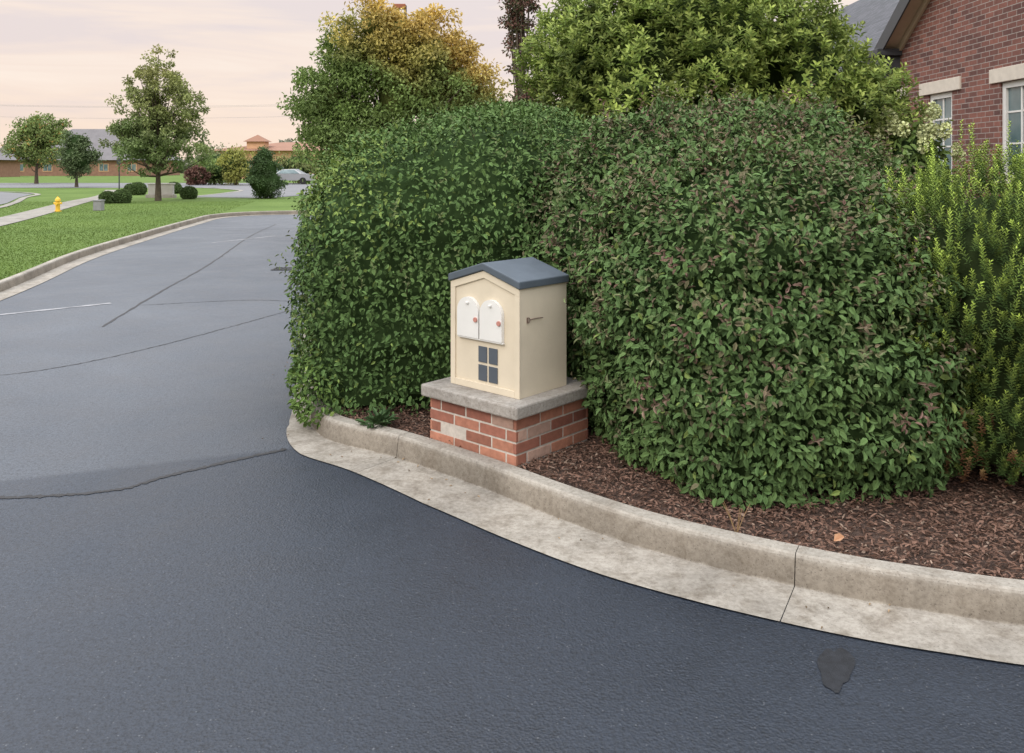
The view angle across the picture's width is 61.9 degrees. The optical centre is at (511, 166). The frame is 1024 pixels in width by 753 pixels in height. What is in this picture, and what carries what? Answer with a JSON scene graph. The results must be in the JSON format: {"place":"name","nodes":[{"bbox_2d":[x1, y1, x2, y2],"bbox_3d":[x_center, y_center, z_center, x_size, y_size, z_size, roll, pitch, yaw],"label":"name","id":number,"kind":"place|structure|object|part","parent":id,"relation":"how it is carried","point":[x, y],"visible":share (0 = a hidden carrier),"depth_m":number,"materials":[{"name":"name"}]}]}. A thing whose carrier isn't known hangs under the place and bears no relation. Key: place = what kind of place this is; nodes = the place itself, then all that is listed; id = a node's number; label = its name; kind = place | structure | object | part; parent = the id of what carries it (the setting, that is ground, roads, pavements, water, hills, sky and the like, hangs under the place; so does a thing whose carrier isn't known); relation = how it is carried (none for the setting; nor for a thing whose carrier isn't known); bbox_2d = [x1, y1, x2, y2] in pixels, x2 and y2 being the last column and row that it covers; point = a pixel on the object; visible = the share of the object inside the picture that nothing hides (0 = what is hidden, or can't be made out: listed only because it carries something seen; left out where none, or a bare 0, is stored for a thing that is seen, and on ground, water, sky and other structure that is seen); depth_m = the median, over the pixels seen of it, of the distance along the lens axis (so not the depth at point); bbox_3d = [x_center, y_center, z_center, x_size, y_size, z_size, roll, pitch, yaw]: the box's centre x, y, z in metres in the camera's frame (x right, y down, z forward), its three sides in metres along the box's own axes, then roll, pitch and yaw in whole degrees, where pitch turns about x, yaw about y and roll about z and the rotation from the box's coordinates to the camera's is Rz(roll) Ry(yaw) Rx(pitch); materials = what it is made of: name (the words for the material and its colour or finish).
{"place":"outdoors","nodes":[
{"label":"outdoors","id":0,"kind":"place"},
{"bbox_2d":[0,192,30,203],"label":"road","id":1,"kind":"structure","parent":0,"point":[6,197],"depth_m":46.50,"materials":[{"name":"grey asphalt"}]},
{"bbox_2d":[0,191,40,207],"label":"road kerb","id":2,"kind":"structure","parent":1,"relation":"on","point":[17,200],"depth_m":42.00,"materials":[{"name":"concrete"}]},
{"bbox_2d":[0,190,115,225],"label":"sidewalk","id":3,"kind":"structure","parent":0,"point":[17,217],"depth_m":30.80,"materials":[{"name":"concrete"}]},
{"bbox_2d":[0,173,314,279],"bbox_3d":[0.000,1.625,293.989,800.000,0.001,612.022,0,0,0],"label":"lawn","id":4,"kind":"structure","parent":0,"point":[48,195],"depth_m":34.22,"materials":[{"name":"green plant"}]},
{"bbox_2d":[0,151,21,176],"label":"office building","id":5,"kind":"structure","parent":4,"relation":"on","point":[9,167],"depth_m":140.95,"materials":[{"name":"brown brick"}]},
{"bbox_2d":[0,111,72,183],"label":"young tree","id":6,"kind":"object","parent":4,"relation":"on","point":[38,150],"visible":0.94,"depth_m":81.06,"materials":[{"name":"green plant"}]},
{"bbox_2d":[53,196,61,211],"bbox_3d":[-16.500,1.345,30.990,0.280,0.560,0.260,0,0,0],"label":"fire hydrant","id":7,"kind":"object","parent":4,"relation":"on","point":[57,203],"visible":1,"depth_m":30.95,"materials":[{"name":"yellow metal"}]},
{"bbox_2d":[53,129,106,186],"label":"round tree","id":8,"kind":"object","parent":4,"relation":"on","point":[76,158],"visible":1,"depth_m":67.40,"materials":[{"name":"green plant"}]},
{"bbox_2d":[12,129,180,175],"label":"office building","id":9,"kind":"structure","parent":4,"relation":"on","point":[107,168],"depth_m":155.00,"materials":[{"name":"brown brick"}]},
{"bbox_2d":[20,163,23,171],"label":"window","id":10,"kind":"structure","parent":9,"relation":"in","point":[21,165],"depth_m":154.92,"materials":[{"name":"blue glass"}]},
{"bbox_2d":[42,163,52,171],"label":"window","id":11,"kind":"structure","parent":9,"relation":"in","point":[50,168],"depth_m":154.92,"materials":[{"name":"blue glass"}]},
{"bbox_2d":[99,163,108,171],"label":"window","id":12,"kind":"structure","parent":9,"relation":"in","point":[104,167],"depth_m":154.92,"materials":[{"name":"blue glass"}]},
{"bbox_2d":[127,163,136,171],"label":"window","id":13,"kind":"structure","parent":9,"relation":"in","point":[133,166],"depth_m":154.92,"materials":[{"name":"blue glass"}]},
{"bbox_2d":[92,200,104,210],"bbox_3d":[-15.400,1.425,31.800,0.340,0.400,0.320,0,0,0],"label":"utility cabinet","id":14,"kind":"object","parent":4,"relation":"on","point":[98,205],"visible":1,"depth_m":31.66,"materials":[{"name":"grey metal"}]},
{"bbox_2d":[98,190,115,203],"bbox_3d":[-18.000,1.378,38.000,0.778,0.685,0.802,0,0,0],"label":"boxwood bush","id":15,"kind":"object","parent":4,"relation":"on","point":[108,196],"visible":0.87,"depth_m":37.76,"materials":[{"name":"green plant"}]},
{"bbox_2d":[117,159,120,188],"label":"street post","id":16,"kind":"object","parent":4,"relation":"on","point":[119,172],"visible":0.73,"depth_m":62.97,"materials":[{"name":"black metal"}]},
{"bbox_2d":[114,189,132,202],"bbox_3d":[-17.500,1.350,38.295,0.866,0.756,0.880,0,0,0],"label":"boxwood bush","id":17,"kind":"object","parent":4,"relation":"on","point":[123,195],"visible":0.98,"depth_m":38.05,"materials":[{"name":"green plant"}]},
{"bbox_2d":[128,182,146,194],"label":"boxwood bush","id":18,"kind":"object","parent":4,"relation":"on","point":[139,188],"visible":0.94,"depth_m":49.20,"materials":[{"name":"green plant"}]},
{"bbox_2d":[0,138,296,172],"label":"woods","id":19,"kind":"object","parent":4,"relation":"on","point":[288,140],"visible":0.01,"depth_m":229.72,"materials":[{"name":"green plant"}]},
{"bbox_2d":[98,44,215,200],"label":"maple tree","id":20,"kind":"object","parent":4,"relation":"on","point":[143,137],"visible":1,"depth_m":40.32,"materials":[{"name":"green plant"}]},
{"bbox_2d":[145,183,176,197],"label":"monument sign","id":21,"kind":"object","parent":4,"relation":"on","point":[167,190],"visible":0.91,"depth_m":44.88,"materials":[{"name":"stone"}]},
{"bbox_2d":[169,182,181,193],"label":"boxwood bush","id":22,"kind":"object","parent":4,"relation":"on","point":[177,187],"visible":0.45,"depth_m":51.78,"materials":[{"name":"green plant"}]},
{"bbox_2d":[179,186,197,198],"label":"boxwood bush","id":23,"kind":"object","parent":4,"relation":"on","point":[188,192],"visible":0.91,"depth_m":43.03,"materials":[{"name":"green plant"}]},
{"bbox_2d":[181,164,212,184],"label":"distant tree","id":24,"kind":"object","parent":4,"relation":"on","point":[196,175],"visible":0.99,"depth_m":75.59,"materials":[{"name":"red plant"}]},
{"bbox_2d":[193,157,226,184],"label":"distant tree","id":25,"kind":"object","parent":4,"relation":"on","point":[214,169],"visible":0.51,"depth_m":77.25,"materials":[{"name":"green plant"}]},
{"bbox_2d":[186,142,241,181],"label":"distant tree","id":26,"kind":"object","parent":4,"relation":"on","point":[217,154],"visible":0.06,"depth_m":90.72,"materials":[{"name":"green plant"}]},
{"bbox_2d":[215,143,255,184],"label":"distant tree","id":27,"kind":"object","parent":4,"relation":"on","point":[235,165],"visible":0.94,"depth_m":75.01,"materials":[{"name":"yellow plant"}]},
{"bbox_2d":[209,135,320,178],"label":"commercial building","id":28,"kind":"structure","parent":4,"relation":"on","point":[255,142],"depth_m":119.00,"materials":[{"name":"brown brick"}]},
{"bbox_2d":[244,145,288,198],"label":"evergreen bush","id":29,"kind":"object","parent":4,"relation":"on","point":[264,181],"visible":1,"depth_m":43.57,"materials":[{"name":"green plant"}]},
{"bbox_2d":[272,148,316,183],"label":"distant tree","id":30,"kind":"object","parent":4,"relation":"on","point":[287,162],"visible":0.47,"depth_m":82.86,"materials":[{"name":"green plant"}]},
{"bbox_2d":[275,0,513,179],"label":"golden tree","id":31,"kind":"object","parent":4,"relation":"on","point":[414,64],"visible":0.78,"depth_m":21.44,"materials":[{"name":"green plant"}]},
{"bbox_2d":[393,4,406,18],"bbox_3d":[-3.927,-2.045,30.000,0.487,7.340,0.300,0,0,0],"label":"parking lamp","id":32,"kind":"object","parent":4,"relation":"on","point":[398,6],"visible":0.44,"depth_m":29.85,"materials":[{"name":"metal"}]},
{"bbox_2d":[816,0,1023,211],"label":"brick building","id":33,"kind":"structure","parent":4,"relation":"on","point":[963,59],"depth_m":12.44,"materials":[{"name":"red brick"}]},
{"bbox_2d":[930,92,952,181],"bbox_3d":[6.580,-0.454,13.060,0.160,1.348,0.840,0,0,0],"label":"window","id":34,"kind":"structure","parent":33,"relation":"in","point":[944,100],"depth_m":13.01,"materials":[{"name":"white glass"}]},
{"bbox_2d":[997,79,1023,183],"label":"window","id":35,"kind":"structure","parent":33,"relation":"in","point":[1013,91],"depth_m":11.26,"materials":[{"name":"white glass"}]},
{"bbox_2d":[0,183,315,197],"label":"road","id":36,"kind":"structure","parent":0,"point":[292,189],"depth_m":70.28,"materials":[{"name":"grey asphalt"}]},
{"bbox_2d":[197,188,243,197],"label":"road kerb","id":37,"kind":"structure","parent":36,"relation":"on","point":[222,193],"depth_m":53.42,"materials":[{"name":"concrete"}]},
{"bbox_2d":[276,169,313,183],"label":"parked car","id":38,"kind":"object","parent":36,"relation":"on","point":[292,174],"visible":0.39,"depth_m":79.12,"materials":[{"name":"paint"}]},
{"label":"window","id":39,"kind":"part","parent":38,"relation":"part of","materials":[{"name":"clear glass"}]},
{"bbox_2d":[0,0,857,159],"label":"sky","id":40,"kind":"structure","parent":0,"point":[63,58],"materials":[{"name":"white"}]},
{"bbox_2d":[0,214,1023,752],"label":"asphalt driveway","id":41,"kind":"structure","parent":0,"point":[288,600],"depth_m":3.38,"materials":[{"name":"grey asphalt"}]},
{"bbox_2d":[0,303,111,314],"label":"painted line","id":42,"kind":"object","parent":41,"relation":"on","point":[56,308],"visible":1,"depth_m":10.53,"materials":[{"name":"paint"}]},
{"bbox_2d":[0,448,286,498],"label":"tar seam","id":43,"kind":"object","parent":41,"relation":"on","point":[122,488],"visible":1,"depth_m":4.71,"materials":[{"name":"black asphalt"}]},
{"bbox_2d":[4,310,289,374],"bbox_3d":[-3.424,1.747,8.755,0.427,0.001,4.206,0,0,28],"label":"tar seam","id":44,"kind":"object","parent":41,"relation":"on","point":[150,347],"visible":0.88,"depth_m":8.28,"materials":[{"name":"black asphalt"}]},
{"bbox_2d":[0,210,304,300],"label":"kerb","id":45,"kind":"structure","parent":41,"relation":"on","point":[29,278],"depth_m":16.61,"materials":[{"name":"concrete"}]},
{"bbox_2d":[102,224,275,326],"bbox_3d":[-5.894,1.747,17.656,0.192,0.001,16.891,0,0,-9],"label":"tar seam","id":46,"kind":"object","parent":41,"relation":"on","point":[112,320],"visible":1,"depth_m":12.47,"materials":[{"name":"black asphalt"}]},
{"bbox_2d":[271,267,291,269],"bbox_3d":[-3.920,1.741,14.600,0.320,0.010,0.360,0,0,0],"label":"storm drain","id":47,"kind":"object","parent":41,"relation":"on","point":[282,268],"visible":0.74,"depth_m":14.59,"materials":[{"name":"metal"}]},
{"bbox_2d":[286,328,1023,664],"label":"kerb","id":48,"kind":"structure","parent":41,"relation":"on","point":[958,613],"depth_m":3.70,"materials":[{"name":"concrete"}]},
{"bbox_2d":[817,647,854,692],"bbox_3d":[1.122,1.747,2.979,0.120,0.001,0.292,0,0,33],"label":"oil stain","id":49,"kind":"object","parent":41,"relation":"on","point":[836,667],"visible":1,"depth_m":2.98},
{"bbox_2d":[331,404,1023,579],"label":"mulch bed","id":50,"kind":"object","parent":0,"point":[912,560],"visible":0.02,"depth_m":4.04,"materials":[{"name":"brown wood"}]},
{"bbox_2d":[285,351,346,429],"bbox_3d":[-1.312,1.493,5.789,0.439,0.504,0.606,0,0,0],"label":"creeping vine","id":51,"kind":"object","parent":50,"relation":"on","point":[295,406],"visible":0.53,"depth_m":5.61,"materials":[{"name":"green plant"}]},
{"bbox_2d":[356,406,399,428],"bbox_3d":[-0.825,1.567,5.353,0.232,0.124,0.272,0,0,37],"label":"weed plant","id":52,"kind":"object","parent":50,"relation":"on","point":[382,416],"visible":1,"depth_m":5.34,"materials":[{"name":"green plant"}]},
{"bbox_2d":[268,91,598,416],"bbox_3d":[-0.233,0.438,7.638,3.438,2.450,4.656,0,0,0],"label":"hedge shrub","id":53,"kind":"object","parent":50,"relation":"on","point":[409,219],"visible":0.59,"depth_m":5.70,"materials":[{"name":"green plant"}]},
{"bbox_2d":[421,257,593,466],"bbox_3d":[-0.016,1.117,5.111,0.770,1.127,0.730,0,0,42],"label":"mailbox station","id":54,"kind":"object","parent":50,"relation":"on","point":[508,391],"visible":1,"depth_m":4.89,"materials":[{"name":"brick"}]},
{"bbox_2d":[457,296,479,338],"bbox_3d":[-0.257,0.877,5.001,0.174,0.234,0.035,0,0,42],"label":"mailbox door","id":55,"kind":"structure","parent":54,"relation":"in","point":[468,308],"depth_m":4.99,"materials":[{"name":"white paint"}]},
{"bbox_2d":[478,364,486,381],"bbox_3d":[-0.169,1.192,4.942,0.068,0.092,0.005,0,0,42],"label":"window pane","id":56,"kind":"structure","parent":54,"relation":"in","point":[482,369],"depth_m":4.94,"materials":[{"name":"grey glass"}]},
{"bbox_2d":[478,346,486,362],"bbox_3d":[-0.169,1.085,4.942,0.068,0.092,0.005,0,0,42],"label":"window pane","id":57,"kind":"structure","parent":54,"relation":"in","point":[482,351],"depth_m":4.94,"materials":[{"name":"grey glass"}]},
{"bbox_2d":[479,300,503,342],"bbox_3d":[-0.120,0.877,4.876,0.174,0.234,0.035,0,0,42],"label":"mailbox door","id":58,"kind":"structure","parent":54,"relation":"in","point":[491,314],"depth_m":4.87,"materials":[{"name":"white paint"}]},
{"bbox_2d":[489,366,497,383],"bbox_3d":[-0.108,1.192,4.886,0.068,0.092,0.005,0,0,42],"label":"window pane","id":59,"kind":"structure","parent":54,"relation":"in","point":[493,372],"depth_m":4.88,"materials":[{"name":"grey glass"}]},
{"bbox_2d":[489,348,497,364],"bbox_3d":[-0.108,1.085,4.886,0.068,0.092,0.005,0,0,42],"label":"window pane","id":60,"kind":"structure","parent":54,"relation":"in","point":[493,353],"depth_m":4.88,"materials":[{"name":"grey glass"}]},
{"bbox_2d":[498,0,552,106],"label":"slim purple tree","id":61,"kind":"object","parent":50,"relation":"on","point":[517,22],"visible":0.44,"depth_m":12.11,"materials":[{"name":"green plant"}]},
{"bbox_2d":[508,0,953,157],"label":"broadleaf shrub","id":62,"kind":"object","parent":50,"relation":"on","point":[628,50],"visible":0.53,"depth_m":8.73,"materials":[{"name":"green plant"}]},
{"bbox_2d":[723,502,749,531],"bbox_3d":[0.995,1.570,3.784,0.119,0.141,0.066,0,0,14],"label":"dead stalk","id":63,"kind":"object","parent":50,"relation":"on","point":[738,518],"visible":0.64,"depth_m":3.80,"materials":[{"name":"brown plant"}]},
{"bbox_2d":[517,68,986,511],"bbox_3d":[1.457,0.489,5.604,3.317,2.360,3.560,0,0,0],"label":"hedge shrub","id":64,"kind":"object","parent":50,"relation":"on","point":[737,286],"visible":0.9,"depth_m":4.25,"materials":[{"name":"green plant"}]},
{"bbox_2d":[834,533,843,540],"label":"fallen leaf","id":65,"kind":"object","parent":50,"relation":"on","point":[838,537],"visible":1,"depth_m":3.67,"materials":[{"name":"orange plant"}]},
{"bbox_2d":[872,101,968,217],"bbox_3d":[3.998,0.528,8.590,1.144,2.362,1.026,0,0,0],"label":"hydrangea bush","id":66,"kind":"object","parent":50,"relation":"on","point":[915,148],"visible":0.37,"depth_m":8.39,"materials":[{"name":"green plant"}]},
{"bbox_2d":[865,119,1023,486],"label":"yew shrub","id":67,"kind":"object","parent":50,"relation":"on","point":[984,258],"visible":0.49,"depth_m":4.22,"materials":[{"name":"green plant"}]},
{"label":"utility pole","id":68,"kind":"object","parent":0,"visible":0},
{"bbox_2d":[26,104,284,106],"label":"power line","id":69,"kind":"object","parent":68,"relation":"attached to","point":[130,106],"visible":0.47,"depth_m":111.00,"materials":[{"name":"grey metal"}]},
{"bbox_2d":[30,105,292,107],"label":"power line","id":70,"kind":"object","parent":68,"relation":"attached to","point":[132,107],"visible":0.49,"depth_m":112.99,"materials":[{"name":"grey metal"}]}
]}

